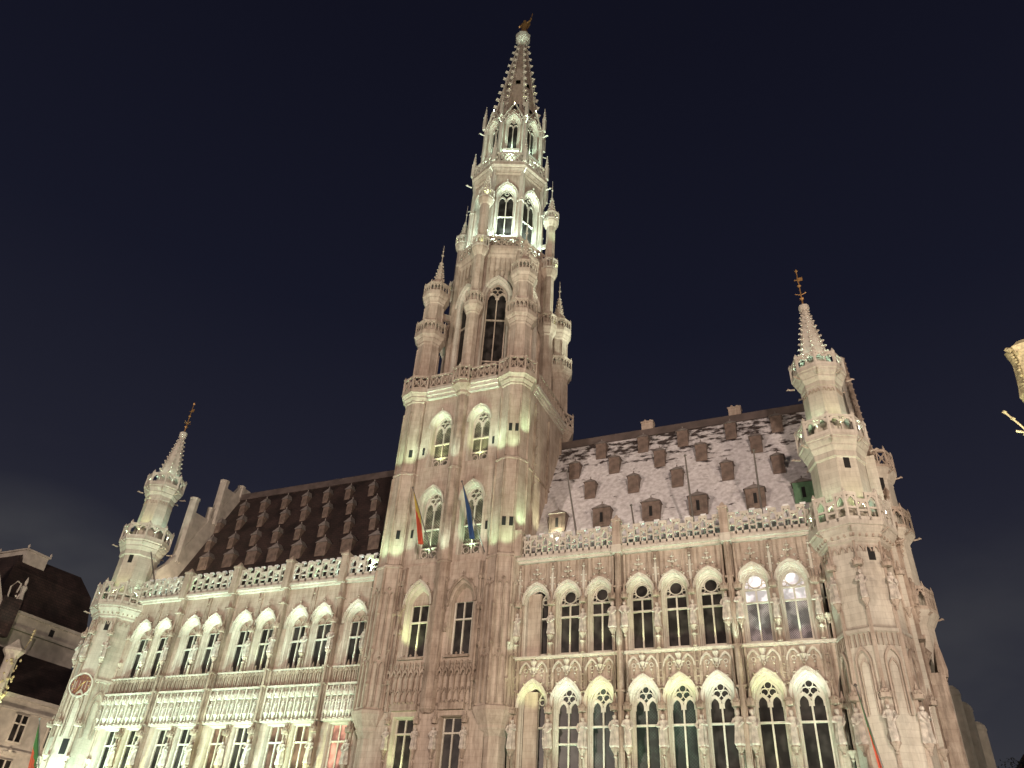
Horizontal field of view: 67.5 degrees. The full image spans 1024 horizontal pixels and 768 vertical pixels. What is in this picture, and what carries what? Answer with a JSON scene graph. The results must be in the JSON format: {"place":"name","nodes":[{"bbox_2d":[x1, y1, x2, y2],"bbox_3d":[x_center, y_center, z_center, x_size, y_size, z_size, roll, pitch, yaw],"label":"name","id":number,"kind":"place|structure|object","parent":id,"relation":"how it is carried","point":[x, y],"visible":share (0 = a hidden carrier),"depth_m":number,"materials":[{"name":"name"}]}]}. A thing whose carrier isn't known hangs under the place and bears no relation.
{"place":"outdoors","nodes":[
{"label":"outdoors","id":0,"kind":"place"},
{"bbox_2d":[0,577,35,702],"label":"gilded guild house","id":1,"kind":"structure","parent":0,"point":[14,651],"depth_m":64.36,"materials":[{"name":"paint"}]},
{"bbox_2d":[0,545,90,767],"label":"corner house","id":2,"kind":"structure","parent":0,"point":[55,605],"depth_m":69.80,"materials":[{"name":"paint"}]},
{"bbox_2d":[0,759,12,767],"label":"window","id":3,"kind":"structure","parent":2,"relation":"in","point":[4,763],"depth_m":62.46,"materials":[{"name":"glass"}]},
{"bbox_2d":[5,714,29,743],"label":"window","id":4,"kind":"structure","parent":2,"relation":"in","point":[20,722],"depth_m":63.83,"materials":[{"name":"glass"}]},
{"bbox_2d":[0,0,1023,767],"label":"sky","id":5,"kind":"structure","parent":0,"point":[243,211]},
{"bbox_2d":[36,31,996,767],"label":"town hall","id":6,"kind":"structure","parent":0,"point":[446,653],"depth_m":50.09,"materials":[{"name":"stone"}]},
{"bbox_2d":[28,717,40,767],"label":"flag","id":7,"kind":"object","parent":6,"relation":"attached to","point":[35,755],"visible":1,"depth_m":51.94,"materials":[{"name":"red fabric"}]},
{"bbox_2d":[72,640,82,659],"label":"stone statue","id":8,"kind":"object","parent":6,"relation":"on","point":[77,651],"visible":0.99,"depth_m":58.35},
{"bbox_2d":[78,637,89,657],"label":"stone statue","id":9,"kind":"object","parent":6,"relation":"on","point":[82,653],"visible":1,"depth_m":57.41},
{"bbox_2d":[99,639,109,658],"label":"stone statue","id":10,"kind":"object","parent":6,"relation":"on","point":[104,649],"visible":1,"depth_m":57.38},
{"bbox_2d":[97,731,117,767],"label":"window","id":11,"kind":"structure","parent":6,"relation":"in","point":[110,740],"depth_m":54.53,"materials":[{"name":"glass"}]},
{"bbox_2d":[104,743,116,765],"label":"stone statue","id":12,"kind":"object","parent":6,"relation":"on","point":[109,760],"visible":1,"depth_m":53.18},
{"bbox_2d":[118,731,137,767],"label":"window","id":13,"kind":"structure","parent":6,"relation":"in","point":[131,739],"depth_m":53.84,"materials":[{"name":"glass"}]},
{"bbox_2d":[126,741,138,764],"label":"stone statue","id":14,"kind":"object","parent":6,"relation":"on","point":[131,758],"visible":1,"depth_m":52.06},
{"bbox_2d":[127,639,147,677],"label":"window","id":15,"kind":"structure","parent":6,"relation":"in","point":[142,644],"depth_m":58.24,"materials":[{"name":"glass"}]},
{"bbox_2d":[148,638,167,676],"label":"window","id":16,"kind":"structure","parent":6,"relation":"in","point":[154,668],"depth_m":57.47,"materials":[{"name":"glass"}]},
{"bbox_2d":[148,730,168,767],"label":"window","id":17,"kind":"structure","parent":6,"relation":"in","point":[161,740],"depth_m":52.81,"materials":[{"name":"glass"}]},
{"bbox_2d":[157,743,168,765],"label":"stone statue","id":18,"kind":"object","parent":6,"relation":"on","point":[163,753],"visible":1,"depth_m":51.49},
{"bbox_2d":[171,729,190,767],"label":"window","id":19,"kind":"structure","parent":6,"relation":"in","point":[184,738],"depth_m":52.11,"materials":[{"name":"glass"}]},
{"bbox_2d":[176,635,196,674],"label":"window","id":20,"kind":"structure","parent":6,"relation":"in","point":[191,640],"depth_m":56.54,"materials":[{"name":"glass"}]},
{"bbox_2d":[181,741,192,764],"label":"stone statue","id":21,"kind":"object","parent":6,"relation":"on","point":[187,754],"visible":1,"depth_m":50.37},
{"bbox_2d":[188,641,198,659],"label":"stone statue","id":22,"kind":"object","parent":6,"relation":"on","point":[194,648],"visible":1,"depth_m":55.41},
{"bbox_2d":[198,633,218,673],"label":"window","id":23,"kind":"structure","parent":6,"relation":"in","point":[206,662],"depth_m":55.77,"materials":[{"name":"glass"}]},
{"bbox_2d":[203,728,224,767],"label":"window","id":24,"kind":"structure","parent":6,"relation":"in","point":[216,739],"depth_m":51.11,"materials":[{"name":"glass"}]},
{"bbox_2d":[211,638,220,656],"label":"stone statue","id":25,"kind":"object","parent":6,"relation":"on","point":[216,648],"visible":1,"depth_m":54.25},
{"bbox_2d":[214,741,225,765],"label":"stone statue","id":26,"kind":"object","parent":6,"relation":"on","point":[219,756],"visible":1,"depth_m":49.82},
{"bbox_2d":[227,727,248,767],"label":"window","id":27,"kind":"structure","parent":6,"relation":"in","point":[241,735],"depth_m":50.36,"materials":[{"name":"glass"}]},
{"bbox_2d":[229,631,249,671],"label":"window","id":28,"kind":"structure","parent":6,"relation":"in","point":[243,636],"depth_m":54.82,"materials":[{"name":"glass"}]},
{"bbox_2d":[240,739,250,764],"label":"stone statue","id":29,"kind":"object","parent":6,"relation":"on","point":[246,747],"visible":1,"depth_m":48.69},
{"bbox_2d":[242,638,250,655],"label":"stone statue","id":30,"kind":"object","parent":6,"relation":"on","point":[247,643],"visible":1,"depth_m":53.69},
{"bbox_2d":[252,629,272,670],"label":"window","id":31,"kind":"structure","parent":6,"relation":"in","point":[260,659],"depth_m":54.05,"materials":[{"name":"glass"}]},
{"bbox_2d":[266,634,275,652],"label":"stone statue","id":32,"kind":"object","parent":6,"relation":"on","point":[271,640],"visible":1,"depth_m":52.58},
{"bbox_2d":[262,726,283,767],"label":"window","id":33,"kind":"structure","parent":6,"relation":"in","point":[275,736],"depth_m":49.38,"materials":[{"name":"glass"}]},
{"bbox_2d":[274,740,285,764],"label":"stone statue","id":34,"kind":"object","parent":6,"relation":"on","point":[280,748],"visible":1,"depth_m":48.12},
{"bbox_2d":[284,626,305,668],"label":"window","id":35,"kind":"structure","parent":6,"relation":"in","point":[298,632],"depth_m":53.10,"materials":[{"name":"glass"}]},
{"bbox_2d":[288,726,308,767],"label":"window","id":36,"kind":"structure","parent":6,"relation":"in","point":[300,739],"depth_m":48.64,"materials":[{"name":"glass"}]},
{"bbox_2d":[298,632,307,652],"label":"stone statue","id":37,"kind":"object","parent":6,"relation":"on","point":[303,639],"visible":1,"depth_m":52.04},
{"bbox_2d":[303,737,313,763],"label":"stone statue","id":38,"kind":"object","parent":6,"relation":"on","point":[308,746],"visible":1,"depth_m":47.01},
{"bbox_2d":[309,624,330,666],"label":"window","id":39,"kind":"structure","parent":6,"relation":"in","point":[318,654],"depth_m":52.34,"materials":[{"name":"glass"}]},
{"bbox_2d":[325,630,333,648],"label":"stone statue","id":40,"kind":"object","parent":6,"relation":"on","point":[330,635],"visible":1,"depth_m":50.90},
{"bbox_2d":[325,725,346,767],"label":"window","id":41,"kind":"structure","parent":6,"relation":"in","point":[337,738],"depth_m":47.68,"materials":[{"name":"glass"}]},
{"bbox_2d":[339,739,349,764],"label":"stone statue","id":42,"kind":"object","parent":6,"relation":"on","point":[344,753],"visible":1,"depth_m":46.42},
{"bbox_2d":[344,621,364,664],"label":"window","id":43,"kind":"structure","parent":6,"relation":"in","point":[356,628],"depth_m":51.39,"materials":[{"name":"glass"}]},
{"bbox_2d":[380,727,388,749],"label":"stone statue","id":44,"kind":"object","parent":6,"relation":"on","point":[385,734],"visible":1,"depth_m":45.43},
{"bbox_2d":[391,720,412,767],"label":"window","id":45,"kind":"structure","parent":6,"relation":"in","point":[401,751],"depth_m":45.58,"materials":[{"name":"glass"}]},
{"bbox_2d":[409,727,417,749],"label":"stone statue","id":46,"kind":"object","parent":6,"relation":"on","point":[413,734],"visible":1,"depth_m":44.75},
{"bbox_2d":[406,605,429,656],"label":"window","id":47,"kind":"structure","parent":6,"relation":"in","point":[419,614],"depth_m":49.43,"materials":[{"name":"glass"}]},
{"bbox_2d":[412,487,433,557],"bbox_3d":[-5.946,9.248,51.673,2.499,4.471,0.438,29,-42,-31],"label":"flag","id":48,"kind":"object","parent":6,"relation":"attached to","point":[419,526],"visible":1,"depth_m":51.38,"materials":[{"name":"red fabric"}]},
{"bbox_2d":[419,493,441,558],"bbox_3d":[-5.547,9.942,53.712,1.500,5.100,0.190,-11,-37,21],"label":"window","id":49,"kind":"structure","parent":6,"relation":"in","point":[433,509],"depth_m":53.76,"materials":[{"name":"glass"}]},
{"bbox_2d":[428,727,436,749],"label":"stone statue","id":50,"kind":"object","parent":6,"relation":"on","point":[432,734],"visible":1,"depth_m":44.30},
{"bbox_2d":[431,419,451,466],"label":"window","id":51,"kind":"structure","parent":6,"relation":"in","point":[441,443],"depth_m":57.55,"materials":[{"name":"glass"}]},
{"bbox_2d":[439,718,461,767],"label":"window","id":52,"kind":"structure","parent":6,"relation":"in","point":[449,752],"depth_m":44.45,"materials":[{"name":"glass"}]},
{"bbox_2d":[458,726,466,748],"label":"stone statue","id":53,"kind":"object","parent":6,"relation":"on","point":[462,733],"visible":1,"depth_m":43.61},
{"bbox_2d":[451,601,473,653],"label":"window","id":54,"kind":"structure","parent":6,"relation":"in","point":[463,615],"depth_m":48.30,"materials":[{"name":"glass"}]},
{"bbox_2d":[455,295,469,369],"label":"window","id":55,"kind":"structure","parent":6,"relation":"in","point":[463,316],"depth_m":64.87,"materials":[{"name":"glass"}]},
{"bbox_2d":[461,487,483,553],"bbox_3d":[-2.606,9.367,52.589,1.500,5.100,0.190,-11,-37,21],"label":"window","id":56,"kind":"structure","parent":6,"relation":"in","point":[475,497],"depth_m":52.52,"materials":[{"name":"glass"}]},
{"bbox_2d":[461,480,484,551],"bbox_3d":[-2.482,8.610,50.319,2.520,4.371,0.437,28,-41,-30],"label":"flag","id":57,"kind":"object","parent":6,"relation":"attached to","point":[469,521],"visible":1,"depth_m":50.02,"materials":[{"name":"blue fabric"}]},
{"bbox_2d":[470,412,489,459],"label":"window","id":58,"kind":"structure","parent":6,"relation":"in","point":[479,448],"depth_m":56.44,"materials":[{"name":"glass"}]},
{"bbox_2d":[480,285,507,370],"bbox_3d":[-1.438,-4.778,63.642,1.763,9.220,0.190,2,-35,2],"label":"window","id":59,"kind":"structure","parent":6,"relation":"in","point":[495,322],"depth_m":63.63,"materials":[{"name":"glass"}]},
{"bbox_2d":[490,125,498,154],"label":"window","id":60,"kind":"structure","parent":6,"relation":"in","point":[495,133],"depth_m":80.65,"materials":[{"name":"stone"}]},
{"bbox_2d":[495,190,514,240],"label":"window","id":61,"kind":"structure","parent":6,"relation":"in","point":[506,201],"depth_m":72.03,"materials":[{"name":"glass"}]},
{"bbox_2d":[505,720,515,749],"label":"stone statue","id":62,"kind":"object","parent":6,"relation":"on","point":[510,742],"visible":1,"depth_m":43.00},
{"bbox_2d":[506,120,518,147],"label":"window","id":63,"kind":"structure","parent":6,"relation":"in","point":[513,127],"depth_m":79.48,"materials":[{"name":"glass"}]},
{"bbox_2d":[513,614,520,635],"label":"stone statue","id":64,"kind":"object","parent":6,"relation":"on","point":[516,630],"visible":1,"depth_m":46.49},
{"bbox_2d":[519,13,532,31],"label":"gilded statue","id":65,"kind":"object","parent":6,"relation":"on","point":[524,25],"visible":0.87,"depth_m":95.58,"materials":[{"name":"metal"}]},
{"bbox_2d":[521,198,534,249],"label":"window","id":66,"kind":"structure","parent":6,"relation":"in","point":[528,208],"depth_m":72.93,"materials":[{"name":"glass"}]},
{"bbox_2d":[527,126,534,155],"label":"window","id":67,"kind":"structure","parent":6,"relation":"in","point":[530,133],"depth_m":80.20,"materials":[{"name":"glass"}]},
{"bbox_2d":[536,694,544,767],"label":"window","id":68,"kind":"structure","parent":6,"relation":"in","point":[541,715],"depth_m":43.27,"materials":[{"name":"glass"}]},
{"bbox_2d":[540,596,547,655],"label":"window","id":69,"kind":"structure","parent":6,"relation":"in","point":[543,651],"depth_m":46.63,"materials":[{"name":"glass"}]},
{"bbox_2d":[542,718,551,748],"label":"stone statue","id":70,"kind":"object","parent":6,"relation":"on","point":[547,729],"visible":1,"depth_m":42.17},
{"bbox_2d":[546,612,554,633],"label":"stone statue","id":71,"kind":"object","parent":6,"relation":"on","point":[550,622],"visible":1,"depth_m":45.73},
{"bbox_2d":[556,688,578,767],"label":"window","id":72,"kind":"structure","parent":6,"relation":"in","point":[567,753],"depth_m":42.73,"materials":[{"name":"glass"}]},
{"bbox_2d":[559,589,579,654],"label":"window","id":73,"kind":"structure","parent":6,"relation":"in","point":[569,638],"depth_m":46.12,"materials":[{"name":"glass"}]},
{"bbox_2d":[565,469,579,547],"bbox_3d":[4.032,8.252,49.538,0.462,5.450,1.984,-18,-40,28],"label":"flagpole","id":74,"kind":"object","parent":6,"relation":"on","point":[566,470],"visible":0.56,"depth_m":49.62,"materials":[{"name":"grey"}]},
{"bbox_2d":[576,717,586,748],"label":"stone statue","id":75,"kind":"object","parent":6,"relation":"on","point":[581,731],"visible":1,"depth_m":41.52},
{"bbox_2d":[578,608,586,631],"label":"stone statue","id":76,"kind":"object","parent":6,"relation":"on","point":[582,616],"visible":1,"depth_m":45.03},
{"bbox_2d":[592,586,612,652],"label":"window","id":77,"kind":"structure","parent":6,"relation":"in","point":[602,639],"depth_m":45.41,"materials":[{"name":"glass"}]},
{"bbox_2d":[591,686,614,767],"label":"window","id":78,"kind":"structure","parent":6,"relation":"in","point":[602,756],"depth_m":42.05,"materials":[{"name":"glass"}]},
{"bbox_2d":[607,602,616,627],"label":"stone statue","id":79,"kind":"object","parent":6,"relation":"on","point":[611,610],"visible":1,"depth_m":44.28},
{"bbox_2d":[608,715,618,747],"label":"stone statue","id":80,"kind":"object","parent":6,"relation":"on","point":[613,725],"visible":1,"depth_m":40.73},
{"bbox_2d":[619,602,629,626],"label":"stone statue","id":81,"kind":"object","parent":6,"relation":"on","point":[623,610],"visible":1,"depth_m":44.03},
{"bbox_2d":[621,715,633,747],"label":"stone statue","id":82,"kind":"object","parent":6,"relation":"on","point":[625,724],"visible":1,"depth_m":40.47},
{"bbox_2d":[631,583,654,649],"bbox_3d":[7.623,13.500,44.602,1.340,3.950,0.190,-11,-37,21],"label":"window","id":83,"kind":"structure","parent":6,"relation":"in","point":[643,637],"depth_m":44.54,"materials":[{"name":"glass"}]},
{"bbox_2d":[634,684,660,767],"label":"window","id":84,"kind":"structure","parent":6,"relation":"in","point":[646,714],"depth_m":41.13,"materials":[{"name":"glass"}]},
{"bbox_2d":[652,602,661,626],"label":"stone statue","id":85,"kind":"object","parent":6,"relation":"on","point":[657,610],"visible":1,"depth_m":43.47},
{"bbox_2d":[656,714,668,747],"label":"stone statue","id":86,"kind":"object","parent":6,"relation":"on","point":[662,725],"visible":1,"depth_m":39.94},
{"bbox_2d":[665,580,690,647],"bbox_3d":[9.489,13.135,43.890,1.340,3.950,0.190,-11,-37,21],"label":"window","id":87,"kind":"structure","parent":6,"relation":"in","point":[676,599],"depth_m":43.83,"materials":[{"name":"glass"}]},
{"bbox_2d":[670,683,700,767],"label":"window","id":88,"kind":"structure","parent":6,"relation":"in","point":[686,751],"depth_m":40.41,"materials":[{"name":"glass"}]},
{"bbox_2d":[684,454,695,534],"bbox_3d":[10.898,6.986,46.854,0.400,5.250,1.910,-11,-37,21],"label":"flagpole","id":89,"kind":"object","parent":6,"relation":"on","point":[691,506],"visible":0.56,"depth_m":46.89,"materials":[{"name":"grey"}]},
{"bbox_2d":[687,599,697,623],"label":"stone statue","id":90,"kind":"object","parent":6,"relation":"on","point":[692,607],"visible":1,"depth_m":42.77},
{"bbox_2d":[695,714,708,746],"bbox_3d":[9.763,17.796,39.364,0.540,1.581,0.626,12,-35,-11],"label":"stone statue","id":91,"kind":"object","parent":6,"relation":"on","point":[702,733],"visible":1,"depth_m":39.22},
{"bbox_2d":[700,577,727,645],"bbox_3d":[11.345,12.772,43.181,1.340,3.950,0.190,-11,-37,21],"label":"window","id":92,"kind":"structure","parent":6,"relation":"in","point":[714,627],"depth_m":43.12,"materials":[{"name":"glass"}]},
{"bbox_2d":[708,681,741,767],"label":"window","id":93,"kind":"structure","parent":6,"relation":"in","point":[725,752],"depth_m":39.72,"materials":[{"name":"glass"}]},
{"bbox_2d":[720,593,731,619],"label":"stone statue","id":94,"kind":"object","parent":6,"relation":"on","point":[725,602],"visible":1,"depth_m":42.01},
{"bbox_2d":[731,710,745,745],"bbox_3d":[11.394,17.331,38.614,0.630,1.676,0.560,-1,-35,7],"label":"stone statue","id":95,"kind":"object","parent":6,"relation":"on","point":[737,721],"visible":0.99,"depth_m":38.45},
{"bbox_2d":[734,591,744,618],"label":"stone statue","id":96,"kind":"object","parent":6,"relation":"on","point":[739,600],"visible":1,"depth_m":41.80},
{"bbox_2d":[746,709,760,745],"bbox_3d":[12.085,17.189,38.340,0.630,1.676,0.560,24,-39,-26],"label":"stone statue","id":97,"kind":"object","parent":6,"relation":"on","point":[753,721],"visible":0.99,"depth_m":38.25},
{"bbox_2d":[752,449,764,526],"bbox_3d":[14.589,6.386,45.357,0.413,4.950,1.921,-10,-37,19],"label":"flagpole","id":98,"kind":"object","parent":6,"relation":"on","point":[759,494],"visible":0.56,"depth_m":45.40,"materials":[{"name":"grey"}]},
{"bbox_2d":[743,573,774,642],"bbox_3d":[13.588,12.333,42.325,1.340,3.950,0.190,-11,-37,21],"label":"window","id":99,"kind":"structure","parent":6,"relation":"in","point":[756,597],"depth_m":42.26,"materials":[{"name":"glass"}]},
{"bbox_2d":[756,679,792,767],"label":"window","id":100,"kind":"structure","parent":6,"relation":"in","point":[773,730],"depth_m":38.81,"materials":[{"name":"glass"}]},
{"bbox_2d":[770,593,781,618],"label":"stone statue","id":101,"kind":"object","parent":6,"relation":"on","point":[775,601],"visible":1,"depth_m":41.22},
{"bbox_2d":[786,710,800,745],"bbox_3d":[13.868,16.971,37.807,0.612,1.628,0.544,20,-38,-22],"label":"stone statue","id":102,"kind":"object","parent":6,"relation":"on","point":[791,720],"visible":0.98,"depth_m":37.70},
{"bbox_2d":[780,569,814,640],"bbox_3d":[15.444,11.970,41.617,1.340,3.950,0.190,-11,-37,21],"label":"window","id":103,"kind":"structure","parent":6,"relation":"in","point":[799,625],"depth_m":41.55,"materials":[{"name":"glass"}]},
{"bbox_2d":[796,677,836,767],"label":"window","id":104,"kind":"structure","parent":6,"relation":"in","point":[819,752],"depth_m":38.10,"materials":[{"name":"glass"}]},
{"bbox_2d":[812,589,823,614],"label":"stone statue","id":105,"kind":"object","parent":6,"relation":"on","point":[817,598],"visible":1,"depth_m":40.48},
{"bbox_2d":[821,569,832,637],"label":"window","id":106,"kind":"structure","parent":6,"relation":"in","point":[825,600],"depth_m":41.02,"materials":[{"name":"glass"}]},
{"bbox_2d":[827,576,840,604],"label":"stone statue","id":107,"kind":"object","parent":6,"relation":"on","point":[833,590],"visible":1,"depth_m":39.36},
{"bbox_2d":[832,709,846,744],"bbox_3d":[15.840,16.588,37.058,0.586,1.628,0.534,22,-39,-24],"label":"stone statue","id":108,"kind":"object","parent":6,"relation":"on","point":[838,720],"visible":0.98,"depth_m":36.97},
{"bbox_2d":[840,682,856,767],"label":"window","id":109,"kind":"structure","parent":6,"relation":"in","point":[841,689],"depth_m":37.42,"materials":[{"name":"glass"}]},
{"bbox_2d":[850,708,868,744],"bbox_3d":[16.188,15.968,35.778,0.559,1.628,0.669,-4,-36,12],"label":"stone statue","id":110,"kind":"object","parent":6,"relation":"on","point":[856,720],"visible":0.98,"depth_m":35.63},
{"bbox_2d":[855,569,869,597],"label":"stone statue","id":111,"kind":"object","parent":6,"relation":"on","point":[861,578],"visible":1,"depth_m":38.49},
{"bbox_2d":[853,683,883,767],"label":"flagpole","id":112,"kind":"object","parent":6,"relation":"attached to","point":[876,752],"visible":1,"depth_m":33.67,"materials":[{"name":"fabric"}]},
{"bbox_2d":[882,704,901,741],"bbox_3d":[17.259,15.401,34.855,0.616,1.628,0.540,11,-35,-10],"label":"stone statue","id":113,"kind":"object","parent":6,"relation":"on","point":[888,713],"visible":1,"depth_m":34.72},
{"bbox_2d":[886,572,901,599],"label":"stone statue","id":114,"kind":"object","parent":6,"relation":"on","point":[893,582],"visible":1,"depth_m":38.36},
{"bbox_2d":[917,706,937,743],"bbox_3d":[18.811,15.463,34.790,0.644,1.628,0.556,-7,-36,15],"label":"stone statue","id":115,"kind":"object","parent":6,"relation":"on","point":[925,718],"visible":0.99,"depth_m":34.63,"materials":[{"name":"stone"}]},
{"bbox_2d":[1001,339,1023,434],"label":"gabled guild house","id":116,"kind":"structure","parent":0,"point":[1014,354],"depth_m":30.59,"materials":[{"name":"paint"}]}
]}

